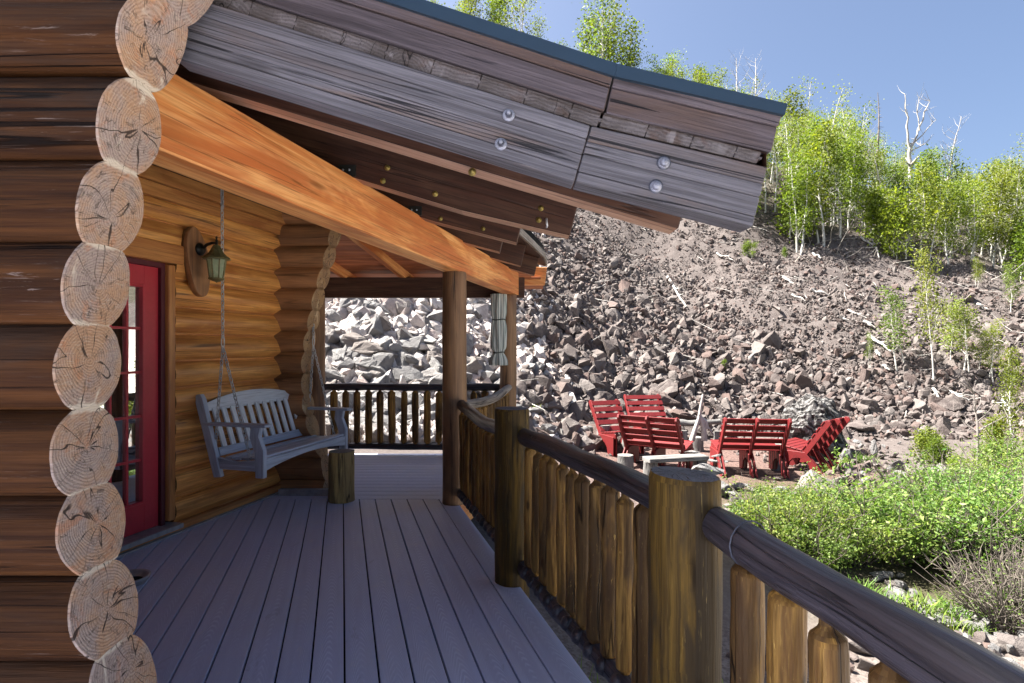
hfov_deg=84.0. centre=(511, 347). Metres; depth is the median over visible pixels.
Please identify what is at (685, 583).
railing post
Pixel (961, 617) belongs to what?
border stone
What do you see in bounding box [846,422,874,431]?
talus rock
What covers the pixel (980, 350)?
aspen sapling
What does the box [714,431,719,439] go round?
log post
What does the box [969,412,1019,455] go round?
bush
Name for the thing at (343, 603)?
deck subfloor
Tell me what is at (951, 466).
dry shrub
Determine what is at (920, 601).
grass tuft
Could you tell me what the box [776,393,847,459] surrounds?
boulder
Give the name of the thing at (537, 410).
talus rock
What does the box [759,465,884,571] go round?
shrub
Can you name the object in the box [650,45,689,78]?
aspen tree
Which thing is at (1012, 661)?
border stone
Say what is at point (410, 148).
porch roof
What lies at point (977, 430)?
dead sapling
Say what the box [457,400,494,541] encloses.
log railing
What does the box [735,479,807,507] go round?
shrub
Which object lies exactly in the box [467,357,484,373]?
talus rock
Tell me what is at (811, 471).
boulder
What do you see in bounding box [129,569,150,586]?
metal bowl
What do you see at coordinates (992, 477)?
dry shrub
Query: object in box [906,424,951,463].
bush
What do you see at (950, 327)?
aspen sapling
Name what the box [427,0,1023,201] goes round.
sky
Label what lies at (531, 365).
talus rock
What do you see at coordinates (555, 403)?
talus rock
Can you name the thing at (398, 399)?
talus rock
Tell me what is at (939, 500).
shrub
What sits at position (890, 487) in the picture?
dry shrub
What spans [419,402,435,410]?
talus rock
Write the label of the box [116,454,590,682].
deck
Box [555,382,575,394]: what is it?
talus rock
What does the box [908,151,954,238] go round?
aspen tree
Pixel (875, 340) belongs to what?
fallen branch
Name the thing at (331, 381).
talus rock
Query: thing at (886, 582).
border stone
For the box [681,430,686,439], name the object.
log post
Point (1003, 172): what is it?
aspen tree
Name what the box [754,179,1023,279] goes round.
brushwood
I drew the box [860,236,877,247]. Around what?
fallen branch
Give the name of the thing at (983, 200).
aspen tree
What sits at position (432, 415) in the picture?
talus rock
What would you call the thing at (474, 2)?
aspen tree
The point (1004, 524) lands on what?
dry shrub
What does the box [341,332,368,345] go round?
talus rock
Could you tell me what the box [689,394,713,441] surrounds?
driftwood
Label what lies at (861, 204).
aspen tree
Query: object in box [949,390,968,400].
fallen branch
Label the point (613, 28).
aspen tree
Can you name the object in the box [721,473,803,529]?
shrub
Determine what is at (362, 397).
talus rock
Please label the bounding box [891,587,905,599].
border stone
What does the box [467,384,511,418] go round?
log railing
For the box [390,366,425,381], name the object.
talus rock
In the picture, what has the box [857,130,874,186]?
aspen tree
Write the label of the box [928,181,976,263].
aspen tree
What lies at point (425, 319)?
talus rock
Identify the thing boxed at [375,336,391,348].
talus rock
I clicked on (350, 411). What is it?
talus rock
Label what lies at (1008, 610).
dry shrub
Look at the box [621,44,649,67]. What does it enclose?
aspen tree
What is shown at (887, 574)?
border stone
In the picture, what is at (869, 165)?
aspen tree
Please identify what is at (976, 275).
aspen sapling
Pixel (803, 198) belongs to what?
aspen bush
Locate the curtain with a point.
(498, 341)
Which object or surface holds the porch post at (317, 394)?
on the deck
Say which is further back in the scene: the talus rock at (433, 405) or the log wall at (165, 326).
the talus rock at (433, 405)
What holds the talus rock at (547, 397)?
on the ground at (914, 579)
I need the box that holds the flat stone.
[685,450,699,453]
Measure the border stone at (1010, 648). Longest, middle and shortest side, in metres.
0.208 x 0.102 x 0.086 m
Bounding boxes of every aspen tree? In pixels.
[453,0,485,19]
[456,1,480,13]
[482,0,508,26]
[482,0,516,27]
[500,0,540,35]
[526,10,550,37]
[571,4,604,56]
[574,0,632,62]
[587,0,632,63]
[604,11,652,66]
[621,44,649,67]
[639,54,668,75]
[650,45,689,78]
[657,60,680,76]
[659,63,675,76]
[672,63,707,82]
[689,61,719,86]
[689,64,717,84]
[706,60,734,88]
[711,52,754,93]
[743,50,766,95]
[743,77,764,95]
[756,174,772,213]
[757,87,795,182]
[761,117,784,193]
[764,88,792,183]
[764,123,784,187]
[764,127,791,212]
[767,84,810,174]
[772,145,833,254]
[775,112,810,195]
[780,125,812,187]
[781,73,825,148]
[781,114,830,197]
[787,107,818,153]
[788,117,852,246]
[789,103,824,132]
[791,79,855,194]
[799,116,860,237]
[813,121,832,192]
[814,130,846,225]
[815,102,853,201]
[825,102,868,223]
[825,107,861,197]
[827,96,876,209]
[831,124,873,228]
[834,135,878,230]
[836,134,871,218]
[837,110,875,159]
[839,130,875,201]
[853,108,874,164]
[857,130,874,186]
[857,145,895,229]
[860,130,925,241]
[861,124,889,227]
[864,133,884,181]
[866,130,890,177]
[868,140,910,197]
[873,154,906,220]
[879,161,921,244]
[884,167,909,204]
[894,152,906,172]
[895,154,906,180]
[898,159,959,262]
[899,144,951,243]
[901,142,919,169]
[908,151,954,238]
[923,144,940,163]
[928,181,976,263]
[929,146,969,232]
[931,176,975,258]
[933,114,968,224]
[934,178,954,249]
[946,170,968,196]
[953,162,988,253]
[953,174,999,262]
[958,168,978,223]
[963,154,1019,260]
[966,163,1023,268]
[972,159,1023,267]
[988,157,1022,216]
[997,133,1023,210]
[1002,154,1023,262]
[1004,157,1023,221]
[1012,171,1023,223]
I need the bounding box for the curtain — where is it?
[489,294,507,364]
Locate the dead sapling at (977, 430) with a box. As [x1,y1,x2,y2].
[957,368,1008,467]
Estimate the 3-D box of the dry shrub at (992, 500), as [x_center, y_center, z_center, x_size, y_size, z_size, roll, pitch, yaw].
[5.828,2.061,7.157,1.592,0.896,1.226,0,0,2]
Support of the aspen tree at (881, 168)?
on the ground at (914, 579)
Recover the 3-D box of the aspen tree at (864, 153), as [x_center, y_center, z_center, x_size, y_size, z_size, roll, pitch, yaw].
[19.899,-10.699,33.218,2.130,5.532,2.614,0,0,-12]
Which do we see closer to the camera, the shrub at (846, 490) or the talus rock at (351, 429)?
the shrub at (846, 490)
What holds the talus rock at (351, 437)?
on the ground at (914, 579)
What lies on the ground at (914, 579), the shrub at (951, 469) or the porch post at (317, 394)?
the shrub at (951, 469)
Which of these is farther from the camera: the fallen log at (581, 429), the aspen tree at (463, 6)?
the aspen tree at (463, 6)
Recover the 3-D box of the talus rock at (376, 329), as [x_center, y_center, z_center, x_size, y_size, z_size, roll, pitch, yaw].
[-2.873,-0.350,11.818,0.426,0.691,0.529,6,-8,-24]
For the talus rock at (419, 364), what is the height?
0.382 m
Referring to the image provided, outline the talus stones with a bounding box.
[325,184,1023,674]
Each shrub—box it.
[711,463,878,549]
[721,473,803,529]
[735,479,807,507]
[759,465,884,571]
[761,473,851,527]
[774,472,836,503]
[784,492,936,569]
[786,466,907,515]
[789,438,986,566]
[811,455,929,555]
[848,443,1023,566]
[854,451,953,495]
[865,467,931,495]
[868,449,963,548]
[888,462,1023,557]
[895,446,1021,507]
[899,476,1022,546]
[903,440,1023,516]
[907,474,1008,517]
[911,540,1023,632]
[914,463,1023,555]
[916,501,1023,613]
[919,449,1011,483]
[930,498,1023,585]
[932,451,1023,494]
[935,528,1023,634]
[946,417,1023,484]
[948,484,1023,567]
[950,470,1023,515]
[956,464,1023,511]
[964,397,1023,472]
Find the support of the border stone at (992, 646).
on the ground at (914, 579)
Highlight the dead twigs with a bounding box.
[520,197,1023,417]
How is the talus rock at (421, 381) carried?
on the ground at (914, 579)
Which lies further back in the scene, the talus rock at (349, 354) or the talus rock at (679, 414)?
the talus rock at (679, 414)
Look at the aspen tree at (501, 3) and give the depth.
42.43 m
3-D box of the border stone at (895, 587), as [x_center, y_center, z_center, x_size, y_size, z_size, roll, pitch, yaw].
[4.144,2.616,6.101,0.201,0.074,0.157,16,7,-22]
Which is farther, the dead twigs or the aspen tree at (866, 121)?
the aspen tree at (866, 121)
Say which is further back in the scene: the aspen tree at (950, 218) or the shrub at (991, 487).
the aspen tree at (950, 218)
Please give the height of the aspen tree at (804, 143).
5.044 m
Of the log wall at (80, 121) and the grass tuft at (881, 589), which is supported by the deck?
the log wall at (80, 121)
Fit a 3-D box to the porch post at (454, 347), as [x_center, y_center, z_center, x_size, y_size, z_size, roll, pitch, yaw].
[-0.540,0.375,5.330,0.233,2.165,0.230,0,0,0]
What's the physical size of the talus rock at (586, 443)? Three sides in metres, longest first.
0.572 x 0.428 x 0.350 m
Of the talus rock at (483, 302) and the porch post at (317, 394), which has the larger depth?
the talus rock at (483, 302)
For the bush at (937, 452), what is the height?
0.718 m
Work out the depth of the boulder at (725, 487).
8.46 m
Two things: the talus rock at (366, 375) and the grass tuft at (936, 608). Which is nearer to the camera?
the grass tuft at (936, 608)
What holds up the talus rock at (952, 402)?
on the ground at (914, 579)
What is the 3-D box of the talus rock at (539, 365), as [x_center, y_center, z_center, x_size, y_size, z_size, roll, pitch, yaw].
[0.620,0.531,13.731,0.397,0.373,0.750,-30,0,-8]
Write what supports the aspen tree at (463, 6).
on the ground at (914, 579)
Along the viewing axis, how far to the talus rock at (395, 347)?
11.44 m
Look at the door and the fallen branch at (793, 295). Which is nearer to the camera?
the door
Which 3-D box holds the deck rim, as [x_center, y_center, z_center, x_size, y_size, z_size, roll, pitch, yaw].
[0.522,1.607,3.450,3.088,0.235,11.151,0,0,-27]
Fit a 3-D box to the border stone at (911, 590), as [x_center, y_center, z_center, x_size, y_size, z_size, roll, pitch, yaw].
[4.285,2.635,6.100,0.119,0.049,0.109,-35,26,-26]
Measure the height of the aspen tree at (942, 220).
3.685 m
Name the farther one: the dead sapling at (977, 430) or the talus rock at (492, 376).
the talus rock at (492, 376)
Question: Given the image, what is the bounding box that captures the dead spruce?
[872,98,881,207]
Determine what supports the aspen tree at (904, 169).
on the ground at (914, 579)
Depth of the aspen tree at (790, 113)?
33.99 m
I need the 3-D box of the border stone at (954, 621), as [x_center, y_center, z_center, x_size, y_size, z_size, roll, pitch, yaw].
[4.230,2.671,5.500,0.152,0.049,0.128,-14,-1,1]
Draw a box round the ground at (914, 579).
[328,163,1023,682]
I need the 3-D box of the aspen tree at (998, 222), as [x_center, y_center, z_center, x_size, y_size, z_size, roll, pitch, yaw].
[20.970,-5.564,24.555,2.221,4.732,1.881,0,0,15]
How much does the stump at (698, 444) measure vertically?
0.356 m
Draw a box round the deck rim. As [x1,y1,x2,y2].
[460,505,472,519]
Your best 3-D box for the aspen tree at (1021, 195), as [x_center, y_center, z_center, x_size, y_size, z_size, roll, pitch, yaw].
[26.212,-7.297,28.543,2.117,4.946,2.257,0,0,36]
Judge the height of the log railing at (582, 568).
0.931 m
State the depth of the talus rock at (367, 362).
10.93 m
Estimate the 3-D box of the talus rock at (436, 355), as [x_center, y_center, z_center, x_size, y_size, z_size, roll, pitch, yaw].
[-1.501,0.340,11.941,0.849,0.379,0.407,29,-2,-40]
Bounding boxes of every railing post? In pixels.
[494,407,528,597]
[648,466,722,682]
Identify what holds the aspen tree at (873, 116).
on the ground at (914, 579)
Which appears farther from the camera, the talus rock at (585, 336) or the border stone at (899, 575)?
the talus rock at (585, 336)
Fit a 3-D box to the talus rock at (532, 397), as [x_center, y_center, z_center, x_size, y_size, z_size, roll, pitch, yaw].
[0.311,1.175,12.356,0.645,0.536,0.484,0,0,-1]
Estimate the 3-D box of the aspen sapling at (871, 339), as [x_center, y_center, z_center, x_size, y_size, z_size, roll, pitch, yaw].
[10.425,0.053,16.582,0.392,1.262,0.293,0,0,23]
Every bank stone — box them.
[847,478,855,484]
[851,472,863,479]
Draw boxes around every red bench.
[589,399,644,456]
[617,414,693,468]
[623,394,677,437]
[710,417,791,478]
[784,416,850,473]
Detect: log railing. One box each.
[323,383,499,449]
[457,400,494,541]
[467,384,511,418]
[517,428,648,682]
[702,507,1023,682]
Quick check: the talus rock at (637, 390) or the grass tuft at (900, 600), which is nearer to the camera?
the grass tuft at (900, 600)
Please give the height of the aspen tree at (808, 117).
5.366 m
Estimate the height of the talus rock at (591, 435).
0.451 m
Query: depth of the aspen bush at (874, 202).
25.31 m
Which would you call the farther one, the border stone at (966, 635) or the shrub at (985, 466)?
the shrub at (985, 466)
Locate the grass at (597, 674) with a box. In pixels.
[577,656,722,682]
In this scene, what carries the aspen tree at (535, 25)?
on the ground at (914, 579)
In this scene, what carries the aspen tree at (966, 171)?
on the ground at (914, 579)
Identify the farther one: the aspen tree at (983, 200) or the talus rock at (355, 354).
the aspen tree at (983, 200)
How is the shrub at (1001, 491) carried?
on the ground at (914, 579)
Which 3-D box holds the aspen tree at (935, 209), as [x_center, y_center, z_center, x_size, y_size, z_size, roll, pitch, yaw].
[17.691,-5.780,24.112,2.209,4.646,2.153,0,0,39]
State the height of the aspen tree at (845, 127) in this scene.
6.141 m
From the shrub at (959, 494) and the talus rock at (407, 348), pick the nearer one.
the shrub at (959, 494)
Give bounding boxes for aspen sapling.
[863,332,877,367]
[873,281,912,370]
[906,238,954,379]
[936,294,972,359]
[943,296,987,371]
[969,329,991,368]
[970,257,986,285]
[974,318,1008,383]
[991,341,1023,452]
[1001,261,1023,311]
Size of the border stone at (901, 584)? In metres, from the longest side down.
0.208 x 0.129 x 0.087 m
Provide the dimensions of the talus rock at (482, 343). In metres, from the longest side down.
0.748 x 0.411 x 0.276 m
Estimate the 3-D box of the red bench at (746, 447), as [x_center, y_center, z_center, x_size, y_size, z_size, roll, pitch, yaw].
[4.193,1.710,10.054,1.129,1.030,1.071,0,0,7]
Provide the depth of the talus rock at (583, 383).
13.90 m
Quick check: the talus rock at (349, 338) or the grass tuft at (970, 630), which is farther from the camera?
the talus rock at (349, 338)
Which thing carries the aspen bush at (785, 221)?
on the ground at (914, 579)
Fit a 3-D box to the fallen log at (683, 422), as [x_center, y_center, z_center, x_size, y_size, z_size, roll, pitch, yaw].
[4.119,1.660,12.511,0.884,0.188,0.178,0,0,14]
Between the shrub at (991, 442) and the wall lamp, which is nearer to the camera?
the wall lamp
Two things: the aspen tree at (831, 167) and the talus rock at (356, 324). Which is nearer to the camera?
the talus rock at (356, 324)
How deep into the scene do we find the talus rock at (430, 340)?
12.24 m
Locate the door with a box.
[100,263,157,537]
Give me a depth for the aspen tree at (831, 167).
25.43 m
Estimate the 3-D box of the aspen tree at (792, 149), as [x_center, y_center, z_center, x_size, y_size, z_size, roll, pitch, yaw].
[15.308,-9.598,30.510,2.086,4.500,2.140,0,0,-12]
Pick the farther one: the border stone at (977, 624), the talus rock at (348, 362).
the talus rock at (348, 362)
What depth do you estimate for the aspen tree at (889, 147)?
30.46 m
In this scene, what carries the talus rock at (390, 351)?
on the ground at (914, 579)
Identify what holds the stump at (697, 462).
on the ground at (914, 579)
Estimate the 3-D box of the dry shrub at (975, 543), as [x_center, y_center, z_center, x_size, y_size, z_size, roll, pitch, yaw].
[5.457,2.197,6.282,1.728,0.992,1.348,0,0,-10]
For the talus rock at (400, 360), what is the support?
on the ground at (914, 579)
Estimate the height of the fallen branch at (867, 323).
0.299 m
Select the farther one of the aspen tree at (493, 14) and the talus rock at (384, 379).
the aspen tree at (493, 14)
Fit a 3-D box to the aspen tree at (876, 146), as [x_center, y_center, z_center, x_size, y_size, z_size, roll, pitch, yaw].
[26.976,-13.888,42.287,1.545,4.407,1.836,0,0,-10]
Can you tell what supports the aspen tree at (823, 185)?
on the ground at (914, 579)
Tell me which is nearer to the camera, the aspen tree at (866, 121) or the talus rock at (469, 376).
the talus rock at (469, 376)
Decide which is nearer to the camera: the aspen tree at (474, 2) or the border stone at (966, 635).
the border stone at (966, 635)
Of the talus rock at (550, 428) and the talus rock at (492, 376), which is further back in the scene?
the talus rock at (492, 376)
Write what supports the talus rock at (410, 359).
on the ground at (914, 579)
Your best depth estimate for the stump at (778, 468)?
10.39 m
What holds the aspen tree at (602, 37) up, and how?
on the ground at (914, 579)
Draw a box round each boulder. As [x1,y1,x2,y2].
[691,463,723,474]
[721,481,729,496]
[729,490,741,501]
[731,482,747,489]
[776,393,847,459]
[796,469,835,496]
[832,475,848,484]
[839,448,852,462]
[845,464,852,475]
[870,439,877,455]
[887,460,905,471]
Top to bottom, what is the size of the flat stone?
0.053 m
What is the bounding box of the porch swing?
[196,189,351,478]
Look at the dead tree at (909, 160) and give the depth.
30.96 m
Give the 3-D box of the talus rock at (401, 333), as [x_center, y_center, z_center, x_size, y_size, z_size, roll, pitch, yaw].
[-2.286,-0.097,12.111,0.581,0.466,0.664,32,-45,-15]
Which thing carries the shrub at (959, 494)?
on the ground at (914, 579)
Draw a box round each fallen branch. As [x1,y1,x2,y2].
[666,275,686,306]
[716,252,732,259]
[782,275,797,285]
[791,293,805,300]
[811,288,828,294]
[847,309,866,317]
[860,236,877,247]
[863,320,875,327]
[864,238,879,257]
[868,334,891,351]
[881,364,889,370]
[932,387,938,396]
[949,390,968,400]
[976,303,987,308]
[991,394,1008,409]
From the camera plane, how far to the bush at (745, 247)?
23.73 m
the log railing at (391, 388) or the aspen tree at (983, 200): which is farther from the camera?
the aspen tree at (983, 200)
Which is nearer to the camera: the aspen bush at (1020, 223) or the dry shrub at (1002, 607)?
the dry shrub at (1002, 607)
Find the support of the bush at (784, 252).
on the ground at (914, 579)
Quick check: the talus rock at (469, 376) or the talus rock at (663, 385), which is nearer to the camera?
the talus rock at (469, 376)
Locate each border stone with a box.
[869,571,893,577]
[872,574,883,581]
[884,580,896,586]
[884,590,895,596]
[888,586,906,595]
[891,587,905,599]
[894,580,908,589]
[896,572,904,577]
[906,588,917,596]
[912,603,925,614]
[932,612,950,620]
[945,619,958,626]
[960,616,968,629]
[963,619,988,633]
[963,633,971,638]
[966,613,980,620]
[978,617,992,632]
[988,636,1006,646]
[988,643,1001,652]
[1003,657,1023,668]
[1006,644,1014,652]
[1016,630,1023,636]
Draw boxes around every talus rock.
[325,309,343,322]
[325,326,339,343]
[325,343,331,354]
[325,368,344,382]
[325,379,336,392]
[325,391,360,403]
[325,423,338,435]
[328,348,346,362]
[330,343,342,349]
[335,354,343,361]
[335,357,354,369]
[338,391,353,407]
[338,400,353,413]
[339,298,363,307]
[339,334,344,347]
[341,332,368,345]
[344,344,352,357]
[346,345,359,358]
[349,425,360,434]
[349,431,361,442]
[351,320,362,328]
[351,341,383,355]
[352,307,386,318]
[354,356,376,368]
[354,370,371,378]
[360,313,370,320]
[360,391,387,401]
[360,418,373,424]
[361,299,379,308]
[363,422,387,442]
[364,300,391,315]
[366,370,388,382]
[367,314,383,336]
[369,365,387,373]
[370,375,389,382]
[371,352,393,369]
[372,408,387,418]
[372,412,396,431]
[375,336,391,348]
[380,316,390,329]
[382,347,397,359]
[384,398,400,414]
[387,343,407,353]
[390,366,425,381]
[390,372,397,382]
[394,391,411,408]
[395,298,407,314]
[395,350,408,365]
[396,328,413,339]
[396,403,419,421]
[399,336,424,353]
[402,346,412,351]
[404,354,418,363]
[407,392,423,404]
[409,379,427,383]
[413,360,424,368]
[415,315,428,328]
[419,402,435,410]
[420,411,434,422]
[421,367,440,381]
[424,334,436,343]
[425,344,439,354]
[426,310,441,322]
[427,351,441,364]
[428,373,441,391]
[429,356,441,372]
[466,333,472,356]
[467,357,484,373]
[467,372,472,382]
[470,356,485,361]
[477,301,490,313]
[479,341,488,350]
[480,370,499,381]
[483,362,494,371]
[485,352,491,361]
[517,371,536,385]
[518,394,529,407]
[521,362,535,369]
[522,402,532,406]
[526,389,541,406]
[529,407,542,414]
[534,361,544,370]
[536,427,550,435]
[538,393,554,405]
[538,415,547,426]
[540,424,557,433]
[546,398,561,410]
[548,422,561,430]
[551,349,574,357]
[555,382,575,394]
[559,395,573,411]
[561,417,580,431]
[568,413,576,420]
[573,330,590,345]
[578,377,595,391]
[578,431,594,449]
[585,431,604,445]
[588,438,601,450]
[589,424,617,441]
[593,391,614,405]
[611,402,629,411]
[628,384,642,394]
[651,390,681,407]
[653,379,674,391]
[669,409,694,419]
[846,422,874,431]
[936,393,964,411]
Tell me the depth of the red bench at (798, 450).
10.35 m
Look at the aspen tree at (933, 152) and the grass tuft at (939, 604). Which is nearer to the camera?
the grass tuft at (939, 604)
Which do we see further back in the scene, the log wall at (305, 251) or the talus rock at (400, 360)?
the talus rock at (400, 360)
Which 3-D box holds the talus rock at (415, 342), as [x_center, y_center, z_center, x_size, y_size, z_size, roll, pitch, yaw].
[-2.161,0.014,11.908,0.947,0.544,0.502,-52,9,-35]
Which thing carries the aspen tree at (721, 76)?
on the ground at (914, 579)
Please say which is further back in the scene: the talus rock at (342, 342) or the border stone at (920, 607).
the talus rock at (342, 342)
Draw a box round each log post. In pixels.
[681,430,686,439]
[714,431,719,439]
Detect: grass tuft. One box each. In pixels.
[837,568,886,592]
[853,453,871,463]
[860,580,896,600]
[880,588,912,603]
[885,586,947,623]
[909,596,953,617]
[916,590,975,616]
[931,606,981,633]
[933,601,974,624]
[950,594,991,616]
[956,619,996,636]
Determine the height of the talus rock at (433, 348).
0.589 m
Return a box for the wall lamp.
[181,226,230,296]
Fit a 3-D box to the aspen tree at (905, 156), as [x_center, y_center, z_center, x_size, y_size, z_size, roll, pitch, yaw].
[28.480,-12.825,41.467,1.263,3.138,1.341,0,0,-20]
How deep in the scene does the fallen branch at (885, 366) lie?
16.39 m
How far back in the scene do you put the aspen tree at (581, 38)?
41.89 m
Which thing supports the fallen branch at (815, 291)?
on the talus stones
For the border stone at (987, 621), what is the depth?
5.40 m
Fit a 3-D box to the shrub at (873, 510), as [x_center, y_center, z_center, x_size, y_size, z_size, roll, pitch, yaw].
[4.388,1.960,7.022,1.406,1.074,1.442,0,0,-15]
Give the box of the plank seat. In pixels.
[642,453,708,462]
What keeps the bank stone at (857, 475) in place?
on the ground at (914, 579)
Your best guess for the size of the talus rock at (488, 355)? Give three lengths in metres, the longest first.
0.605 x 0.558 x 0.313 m
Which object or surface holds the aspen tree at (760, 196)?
on the ground at (914, 579)
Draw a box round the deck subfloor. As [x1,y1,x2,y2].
[206,502,482,682]
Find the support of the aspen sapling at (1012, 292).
on the ground at (914, 579)
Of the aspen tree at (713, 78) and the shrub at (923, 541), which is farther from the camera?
the aspen tree at (713, 78)
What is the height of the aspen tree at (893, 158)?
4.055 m
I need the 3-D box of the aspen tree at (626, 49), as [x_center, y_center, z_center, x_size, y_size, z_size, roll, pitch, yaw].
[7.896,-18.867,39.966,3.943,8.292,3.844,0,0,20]
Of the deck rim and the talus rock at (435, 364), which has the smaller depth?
the deck rim
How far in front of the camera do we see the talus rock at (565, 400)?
12.48 m
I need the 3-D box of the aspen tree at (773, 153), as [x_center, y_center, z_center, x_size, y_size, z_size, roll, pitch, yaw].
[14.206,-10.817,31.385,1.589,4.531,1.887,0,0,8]
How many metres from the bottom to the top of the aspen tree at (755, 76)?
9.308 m
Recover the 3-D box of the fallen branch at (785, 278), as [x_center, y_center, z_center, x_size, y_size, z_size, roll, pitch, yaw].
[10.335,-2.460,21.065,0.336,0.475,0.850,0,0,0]
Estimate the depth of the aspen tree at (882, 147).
39.32 m
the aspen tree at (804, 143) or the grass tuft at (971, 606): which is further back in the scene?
the aspen tree at (804, 143)
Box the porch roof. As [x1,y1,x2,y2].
[151,0,786,297]
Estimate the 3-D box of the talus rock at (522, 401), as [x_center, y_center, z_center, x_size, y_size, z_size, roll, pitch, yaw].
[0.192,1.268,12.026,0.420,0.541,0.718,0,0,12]
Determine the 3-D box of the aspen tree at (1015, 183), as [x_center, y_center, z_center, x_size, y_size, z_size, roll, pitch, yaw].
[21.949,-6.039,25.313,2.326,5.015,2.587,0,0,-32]
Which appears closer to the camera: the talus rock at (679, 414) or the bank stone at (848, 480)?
the bank stone at (848, 480)
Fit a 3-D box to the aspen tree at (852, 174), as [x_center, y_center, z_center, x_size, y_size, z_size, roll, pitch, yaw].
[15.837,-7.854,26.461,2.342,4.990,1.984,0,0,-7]
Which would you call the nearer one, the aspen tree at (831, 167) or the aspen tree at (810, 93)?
the aspen tree at (831, 167)
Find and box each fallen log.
[560,426,592,434]
[680,419,720,425]
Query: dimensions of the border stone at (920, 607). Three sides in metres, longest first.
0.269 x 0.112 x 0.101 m
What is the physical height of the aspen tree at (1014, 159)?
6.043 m
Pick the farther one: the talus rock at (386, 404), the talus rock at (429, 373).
the talus rock at (429, 373)
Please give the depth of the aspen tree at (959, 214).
25.09 m
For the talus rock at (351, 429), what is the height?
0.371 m
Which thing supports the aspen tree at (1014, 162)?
on the ground at (914, 579)
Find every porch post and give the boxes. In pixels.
[311,298,324,435]
[442,271,466,505]
[500,294,516,406]
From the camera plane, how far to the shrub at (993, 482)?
7.37 m
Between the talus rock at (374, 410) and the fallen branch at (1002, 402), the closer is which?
the talus rock at (374, 410)
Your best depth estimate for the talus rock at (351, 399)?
9.93 m
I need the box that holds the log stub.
[328,449,354,503]
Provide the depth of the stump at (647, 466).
8.91 m
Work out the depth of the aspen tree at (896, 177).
26.06 m
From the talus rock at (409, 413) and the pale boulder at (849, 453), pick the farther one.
the pale boulder at (849, 453)
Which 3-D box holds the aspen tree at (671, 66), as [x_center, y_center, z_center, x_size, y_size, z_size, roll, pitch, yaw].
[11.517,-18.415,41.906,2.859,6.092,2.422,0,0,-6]
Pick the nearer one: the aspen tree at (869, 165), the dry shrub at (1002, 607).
the dry shrub at (1002, 607)
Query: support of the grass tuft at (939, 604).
on the ground at (914, 579)
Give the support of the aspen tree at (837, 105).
on the ground at (914, 579)
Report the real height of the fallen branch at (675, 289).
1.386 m
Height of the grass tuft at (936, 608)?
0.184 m
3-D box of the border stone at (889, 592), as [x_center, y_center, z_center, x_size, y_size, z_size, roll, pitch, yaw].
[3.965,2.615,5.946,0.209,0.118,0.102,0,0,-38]
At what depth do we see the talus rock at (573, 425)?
11.66 m
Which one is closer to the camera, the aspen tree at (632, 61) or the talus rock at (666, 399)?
the talus rock at (666, 399)
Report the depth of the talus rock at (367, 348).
11.12 m
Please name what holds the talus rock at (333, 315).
on the ground at (914, 579)
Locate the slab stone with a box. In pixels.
[722,502,738,507]
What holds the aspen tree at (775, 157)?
on the ground at (914, 579)
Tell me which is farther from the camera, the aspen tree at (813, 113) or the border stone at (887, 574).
the aspen tree at (813, 113)
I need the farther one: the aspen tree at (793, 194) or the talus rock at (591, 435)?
the aspen tree at (793, 194)
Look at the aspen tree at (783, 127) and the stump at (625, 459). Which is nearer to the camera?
the stump at (625, 459)
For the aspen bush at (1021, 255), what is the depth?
23.07 m
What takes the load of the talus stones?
on the ground at (914, 579)
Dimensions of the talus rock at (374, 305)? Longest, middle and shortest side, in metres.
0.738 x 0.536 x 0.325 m
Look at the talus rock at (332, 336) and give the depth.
11.37 m
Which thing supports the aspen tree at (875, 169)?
on the ground at (914, 579)
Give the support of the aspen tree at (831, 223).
on the ground at (914, 579)
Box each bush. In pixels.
[741,239,758,257]
[764,171,824,239]
[776,170,825,225]
[781,246,788,257]
[850,182,895,244]
[859,177,929,259]
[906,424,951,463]
[915,432,955,467]
[946,452,967,477]
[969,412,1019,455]
[997,209,1023,273]
[1004,222,1023,281]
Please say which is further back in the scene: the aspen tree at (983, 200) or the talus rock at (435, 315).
the aspen tree at (983, 200)
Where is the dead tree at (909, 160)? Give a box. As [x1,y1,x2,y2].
[899,88,935,211]
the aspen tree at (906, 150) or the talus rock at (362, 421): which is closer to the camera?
the talus rock at (362, 421)
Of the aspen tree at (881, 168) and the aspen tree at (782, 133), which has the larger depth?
the aspen tree at (782, 133)
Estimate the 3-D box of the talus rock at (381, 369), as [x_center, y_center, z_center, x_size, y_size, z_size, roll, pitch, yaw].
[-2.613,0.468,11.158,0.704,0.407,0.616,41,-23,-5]
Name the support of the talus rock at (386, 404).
on the ground at (914, 579)
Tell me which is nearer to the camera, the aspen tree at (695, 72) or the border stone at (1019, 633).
the border stone at (1019, 633)
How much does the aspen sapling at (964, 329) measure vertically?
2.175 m
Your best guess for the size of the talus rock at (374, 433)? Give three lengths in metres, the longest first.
0.687 x 0.457 x 0.339 m
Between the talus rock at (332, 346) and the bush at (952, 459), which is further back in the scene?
the talus rock at (332, 346)
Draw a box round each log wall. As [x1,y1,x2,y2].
[0,0,212,682]
[100,165,284,558]
[274,213,340,495]
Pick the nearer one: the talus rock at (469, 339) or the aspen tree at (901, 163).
the talus rock at (469, 339)
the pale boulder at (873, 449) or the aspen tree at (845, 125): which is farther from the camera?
the aspen tree at (845, 125)
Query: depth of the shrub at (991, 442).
9.76 m
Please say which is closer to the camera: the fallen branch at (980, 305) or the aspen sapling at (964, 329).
the aspen sapling at (964, 329)
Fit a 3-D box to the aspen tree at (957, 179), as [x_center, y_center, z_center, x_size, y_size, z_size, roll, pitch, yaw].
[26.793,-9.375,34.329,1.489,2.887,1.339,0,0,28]
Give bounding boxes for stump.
[597,424,609,449]
[617,454,633,468]
[643,461,657,475]
[690,436,703,451]
[692,460,706,466]
[772,444,784,470]

